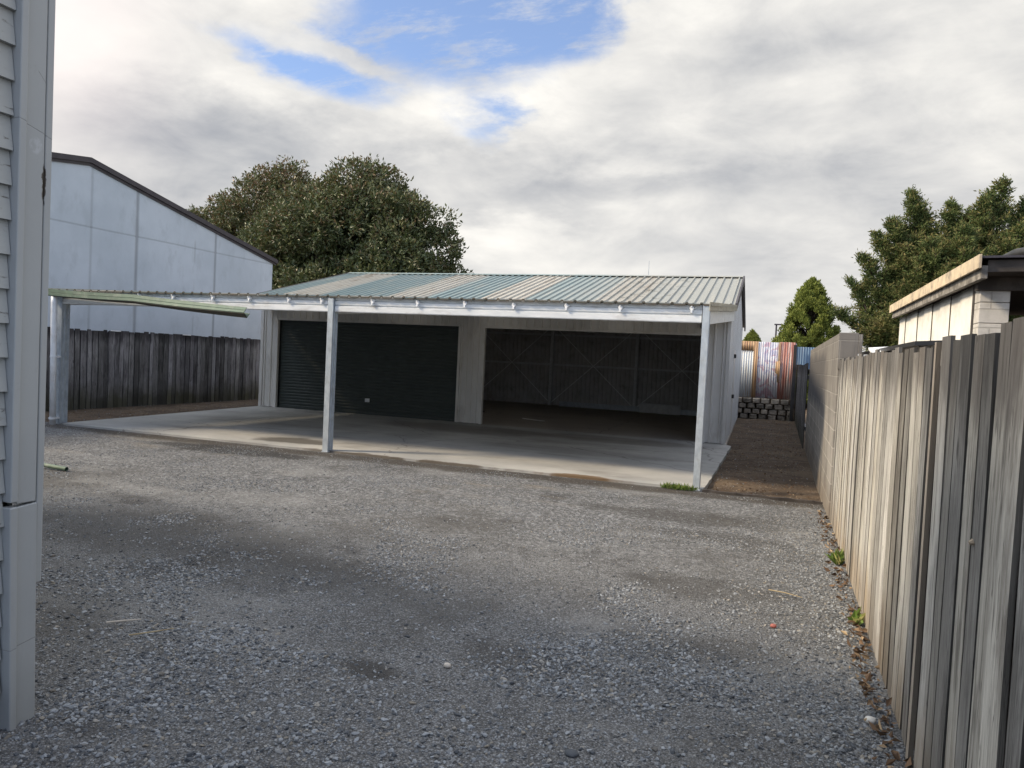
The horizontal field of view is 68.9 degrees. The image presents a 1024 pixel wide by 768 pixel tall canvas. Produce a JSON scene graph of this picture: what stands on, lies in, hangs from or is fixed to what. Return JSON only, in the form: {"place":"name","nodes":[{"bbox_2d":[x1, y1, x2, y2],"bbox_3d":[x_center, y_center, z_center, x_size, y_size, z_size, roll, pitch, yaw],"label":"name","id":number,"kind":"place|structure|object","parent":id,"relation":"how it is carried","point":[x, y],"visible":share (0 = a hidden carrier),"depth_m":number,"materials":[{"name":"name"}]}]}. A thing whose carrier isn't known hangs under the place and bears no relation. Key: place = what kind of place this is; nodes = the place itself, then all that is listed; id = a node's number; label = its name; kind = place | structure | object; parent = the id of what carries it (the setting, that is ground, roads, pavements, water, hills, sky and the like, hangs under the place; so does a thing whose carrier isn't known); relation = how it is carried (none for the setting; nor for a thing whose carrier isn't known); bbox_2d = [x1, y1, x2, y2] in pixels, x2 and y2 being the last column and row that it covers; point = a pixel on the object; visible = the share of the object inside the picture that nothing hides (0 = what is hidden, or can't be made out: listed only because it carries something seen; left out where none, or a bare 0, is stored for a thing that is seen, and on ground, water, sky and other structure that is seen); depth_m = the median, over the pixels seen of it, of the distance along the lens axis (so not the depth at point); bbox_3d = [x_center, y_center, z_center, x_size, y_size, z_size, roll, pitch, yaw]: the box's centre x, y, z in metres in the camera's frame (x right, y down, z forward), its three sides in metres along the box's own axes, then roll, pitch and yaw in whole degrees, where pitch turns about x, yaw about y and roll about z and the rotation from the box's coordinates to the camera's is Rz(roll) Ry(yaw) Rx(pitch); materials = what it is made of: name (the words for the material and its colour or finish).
{"place":"outdoors","nodes":[
{"label":"outdoors","id":0,"kind":"place"},
{"bbox_2d":[45,399,916,748],"bbox_3d":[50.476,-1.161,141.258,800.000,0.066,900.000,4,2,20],"label":"ground","id":1,"kind":"structure","parent":0,"point":[761,461],"depth_m":14.88,"materials":[{"name":"brown soil"}]},
{"bbox_2d":[0,0,55,730],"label":"weatherboard house","id":2,"kind":"structure","parent":1,"relation":"on","point":[27,35],"depth_m":3.08,"materials":[{"name":"paint"}]},
{"bbox_2d":[45,327,259,410],"bbox_3d":[-8.685,-0.412,19.882,0.120,1.851,23.602,4,2,20],"label":"paling fence","id":3,"kind":"object","parent":1,"relation":"on","point":[110,368],"visible":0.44,"depth_m":18.84,"materials":[{"name":"grey wood"}]},
{"bbox_2d":[47,152,277,339],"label":"concrete building","id":4,"kind":"structure","parent":1,"relation":"on","point":[111,229],"depth_m":20.17,"materials":[{"name":"white concrete"}]},
{"bbox_2d":[187,155,318,241],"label":"magnolia tree","id":5,"kind":"object","parent":1,"relation":"on","point":[241,211],"visible":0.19,"depth_m":40.97,"materials":[{"name":"green plant"}]},
{"bbox_2d":[236,152,472,289],"bbox_3d":[-7.865,-5.832,36.887,13.163,11.461,8.946,4,2,20],"label":"magnolia tree","id":6,"kind":"object","parent":1,"relation":"on","point":[319,230],"visible":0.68,"depth_m":34.44,"materials":[{"name":"green plant"}]},
{"bbox_2d":[61,400,735,491],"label":"concrete slab","id":7,"kind":"structure","parent":1,"relation":"on","point":[636,448],"depth_m":14.22,"materials":[{"name":"grey concrete"}]},
{"bbox_2d":[48,288,737,490],"bbox_3d":[-1.994,-0.456,14.512,11.780,2.931,6.306,4,2,20],"label":"carport","id":8,"kind":"object","parent":7,"relation":"on","point":[220,303],"visible":0.99,"depth_m":11.69,"materials":[{"name":"white metal"}]},
{"bbox_2d":[258,272,745,443],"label":"garage","id":9,"kind":"structure","parent":7,"relation":"on","point":[447,368],"depth_m":19.08,"materials":[{"name":"beige metal"}]},
{"bbox_2d":[277,320,458,421],"bbox_3d":[-3.635,-0.436,18.604,5.210,2.380,0.110,4,2,20],"label":"roller door","id":10,"kind":"structure","parent":9,"relation":"in","point":[394,370],"depth_m":18.52,"materials":[{"name":"green paint"}]},
{"bbox_2d":[729,350,735,434],"bbox_3d":[5.346,0.194,18.052,0.073,2.020,0.922,3,2,18],"label":"side door","id":11,"kind":"structure","parent":9,"relation":"in","point":[732,395],"depth_m":17.80,"materials":[{"name":"beige metal"}]},
{"bbox_2d":[559,401,696,415],"bbox_3d":[3.866,0.810,24.686,4.800,0.164,0.104,4,2,20],"label":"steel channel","id":12,"kind":"object","parent":7,"relation":"on","point":[616,407],"visible":0.64,"depth_m":24.87,"materials":[{"name":"grey metal"}]},
{"bbox_2d":[639,403,680,414],"bbox_3d":[4.764,0.807,24.073,1.301,0.304,0.124,4,2,22],"label":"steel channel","id":13,"kind":"object","parent":7,"relation":"on","point":[659,409],"visible":1,"depth_m":24.01,"materials":[{"name":"grey metal"}]},
{"bbox_2d":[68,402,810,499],"bbox_3d":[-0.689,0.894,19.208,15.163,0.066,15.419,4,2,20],"label":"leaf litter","id":14,"kind":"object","parent":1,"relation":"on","point":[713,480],"visible":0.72,"depth_m":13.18,"materials":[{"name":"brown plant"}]},
{"bbox_2d":[76,400,805,492],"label":"dirt pebbles","id":15,"kind":"object","parent":1,"relation":"on","point":[719,466],"visible":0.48,"depth_m":15.73,"materials":[{"name":"stone"}]},
{"bbox_2d":[0,422,914,767],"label":"gravel yard","id":16,"kind":"structure","parent":1,"relation":"on","point":[558,498],"depth_m":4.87,"materials":[{"name":"grey gravel"}]},
{"bbox_2d":[44,463,67,470],"bbox_3d":[-5.557,1.001,9.043,0.442,0.067,0.052,4,2,20],"label":"metal tube","id":17,"kind":"object","parent":16,"relation":"on","point":[57,467],"visible":0.67,"depth_m":9.00,"materials":[{"name":"white metal"}]},
{"bbox_2d":[106,619,140,623],"bbox_3d":[-2.229,1.361,4.290,0.178,0.013,0.019,2,2,-27],"label":"twig","id":18,"kind":"object","parent":16,"relation":"on","point":[107,622],"visible":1,"depth_m":4.28,"materials":[{"name":"grey wood"}]},
{"bbox_2d":[129,628,173,635],"bbox_3d":[-2.002,1.378,4.149,0.229,0.012,0.021,1,3,-32],"label":"twig","id":19,"kind":"object","parent":16,"relation":"on","point":[149,632],"visible":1,"depth_m":4.13,"materials":[{"name":"wood"}]},
{"bbox_2d":[443,662,450,667],"bbox_3d":[-0.340,1.478,3.923,0.036,0.028,0.038,1,3,-40],"label":"stone","id":20,"kind":"object","parent":16,"relation":"on","point":[446,665],"visible":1,"depth_m":3.91,"materials":[{"name":"white stone"}]},
{"bbox_2d":[565,749,578,757],"bbox_3d":[0.248,1.538,3.107,0.060,0.027,0.054,4,2,20],"label":"stone","id":21,"kind":"object","parent":16,"relation":"on","point":[572,753],"visible":1,"depth_m":3.09,"materials":[{"name":"grey stone"}]},
{"bbox_2d":[660,482,699,490],"bbox_3d":[2.210,1.338,9.837,0.512,0.106,0.193,4,2,20],"label":"grass tuft","id":22,"kind":"object","parent":16,"relation":"on","point":[677,486],"visible":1,"depth_m":9.81,"materials":[{"name":"green plant"}]},
{"bbox_2d":[702,489,822,504],"bbox_3d":[3.178,1.449,9.547,1.467,0.060,0.068,4,2,20],"label":"edging board","id":23,"kind":"object","parent":16,"relation":"on","point":[786,499],"visible":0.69,"depth_m":9.49,"materials":[{"name":"wood"}]},
{"bbox_2d":[768,589,801,597],"bbox_3d":[1.991,1.524,5.440,0.244,0.011,0.013,4,3,38],"label":"twig","id":24,"kind":"object","parent":16,"relation":"on","point":[783,592],"visible":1,"depth_m":5.45,"materials":[{"name":"wood"}]},
{"bbox_2d":[826,548,844,565],"bbox_3d":[2.808,1.480,6.458,0.207,0.135,0.323,4,2,20],"label":"weed","id":25,"kind":"object","parent":16,"relation":"on","point":[836,557],"visible":1,"depth_m":6.40,"materials":[{"name":"green plant"}]},
{"bbox_2d":[847,606,864,624],"bbox_3d":[2.276,1.522,4.896,0.124,0.117,0.112,2,2,-30],"label":"weed","id":26,"kind":"object","parent":16,"relation":"on","point":[857,616],"visible":0.91,"depth_m":4.90,"materials":[{"name":"green plant"}]},
{"bbox_2d":[809,510,913,767],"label":"leaf litter","id":27,"kind":"object","parent":16,"relation":"on","point":[876,727],"visible":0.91,"depth_m":4.17,"materials":[{"name":"brown plant"}]},
{"bbox_2d":[864,716,875,723],"bbox_3d":[1.692,1.589,3.527,0.048,0.037,0.048,2,2,-29],"label":"stone","id":28,"kind":"object","parent":16,"relation":"on","point":[871,719],"visible":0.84,"depth_m":3.51,"materials":[{"name":"white stone"}]},
{"bbox_2d":[742,329,761,341],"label":"shrub","id":29,"kind":"object","parent":1,"relation":"on","point":[752,335],"visible":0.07,"depth_m":43.54,"materials":[{"name":"green plant"}]},
{"bbox_2d":[737,397,789,420],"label":"retaining wall","id":30,"kind":"structure","parent":1,"relation":"on","point":[762,408],"depth_m":24.61,"materials":[{"name":"grey stone"}]},
{"bbox_2d":[739,341,795,399],"bbox_3d":[7.848,-0.509,25.064,3.080,1.880,0.145,4,2,20],"label":"iron fence","id":31,"kind":"object","parent":30,"relation":"on","point":[766,369],"visible":0.48,"depth_m":24.82,"materials":[{"name":"metal"}]},
{"bbox_2d":[789,345,808,448],"bbox_3d":[7.773,0.073,20.149,0.305,2.500,8.973,4,2,20],"label":"paling fence","id":32,"kind":"object","parent":1,"relation":"on","point":[800,376],"visible":0.99,"depth_m":20.71,"materials":[{"name":"grey wood"}]},
{"bbox_2d":[796,344,814,368],"bbox_3d":[9.530,-0.050,24.346,0.640,2.500,0.140,4,2,20],"label":"iron sheet","id":33,"kind":"object","parent":32,"relation":"attached to","point":[803,355],"visible":0.59,"depth_m":24.30,"materials":[{"name":"blue metal"}]},
{"bbox_2d":[771,276,840,407],"bbox_3d":[12.958,-1.819,32.508,3.966,5.762,4.085,4,2,20],"label":"cypress tree","id":34,"kind":"object","parent":1,"relation":"on","point":[809,308],"visible":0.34,"depth_m":31.91,"materials":[{"name":"green plant"}]},
{"bbox_2d":[805,332,862,519],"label":"block wall","id":35,"kind":"structure","parent":1,"relation":"on","point":[827,356],"depth_m":9.81,"materials":[{"name":"grey concrete"}]},
{"bbox_2d":[826,172,1023,350],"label":"conifer tree","id":36,"kind":"object","parent":1,"relation":"on","point":[920,251],"visible":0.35,"depth_m":25.11,"materials":[{"name":"green plant"}]},
{"bbox_2d":[830,317,1023,767],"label":"paling fence","id":37,"kind":"object","parent":1,"relation":"on","point":[927,510],"visible":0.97,"depth_m":2.85,"materials":[{"name":"grey wood"}]},
{"bbox_2d":[889,254,1023,352],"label":"neighbour shed","id":38,"kind":"structure","parent":1,"relation":"on","point":[979,294],"depth_m":8.65,"materials":[{"name":"concrete"}]},
{"bbox_2d":[52,0,1023,354],"label":"sky","id":39,"kind":"structure","parent":0,"point":[763,142],"materials":[{"name":"white"}]},
{"bbox_2d":[862,340,955,354],"bbox_3d":[4.041,0.596,7.702,0.700,2.005,4.000,4,2,20],"label":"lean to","id":40,"kind":"object","parent":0,"point":[918,344],"visible":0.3,"depth_m":6.41,"materials":[{"name":"white metal"}]},
{"bbox_2d":[1004,248,1023,254],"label":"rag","id":41,"kind":"object","parent":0,"point":[1018,251],"visible":0.12,"depth_m":8.02,"materials":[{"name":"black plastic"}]}
]}

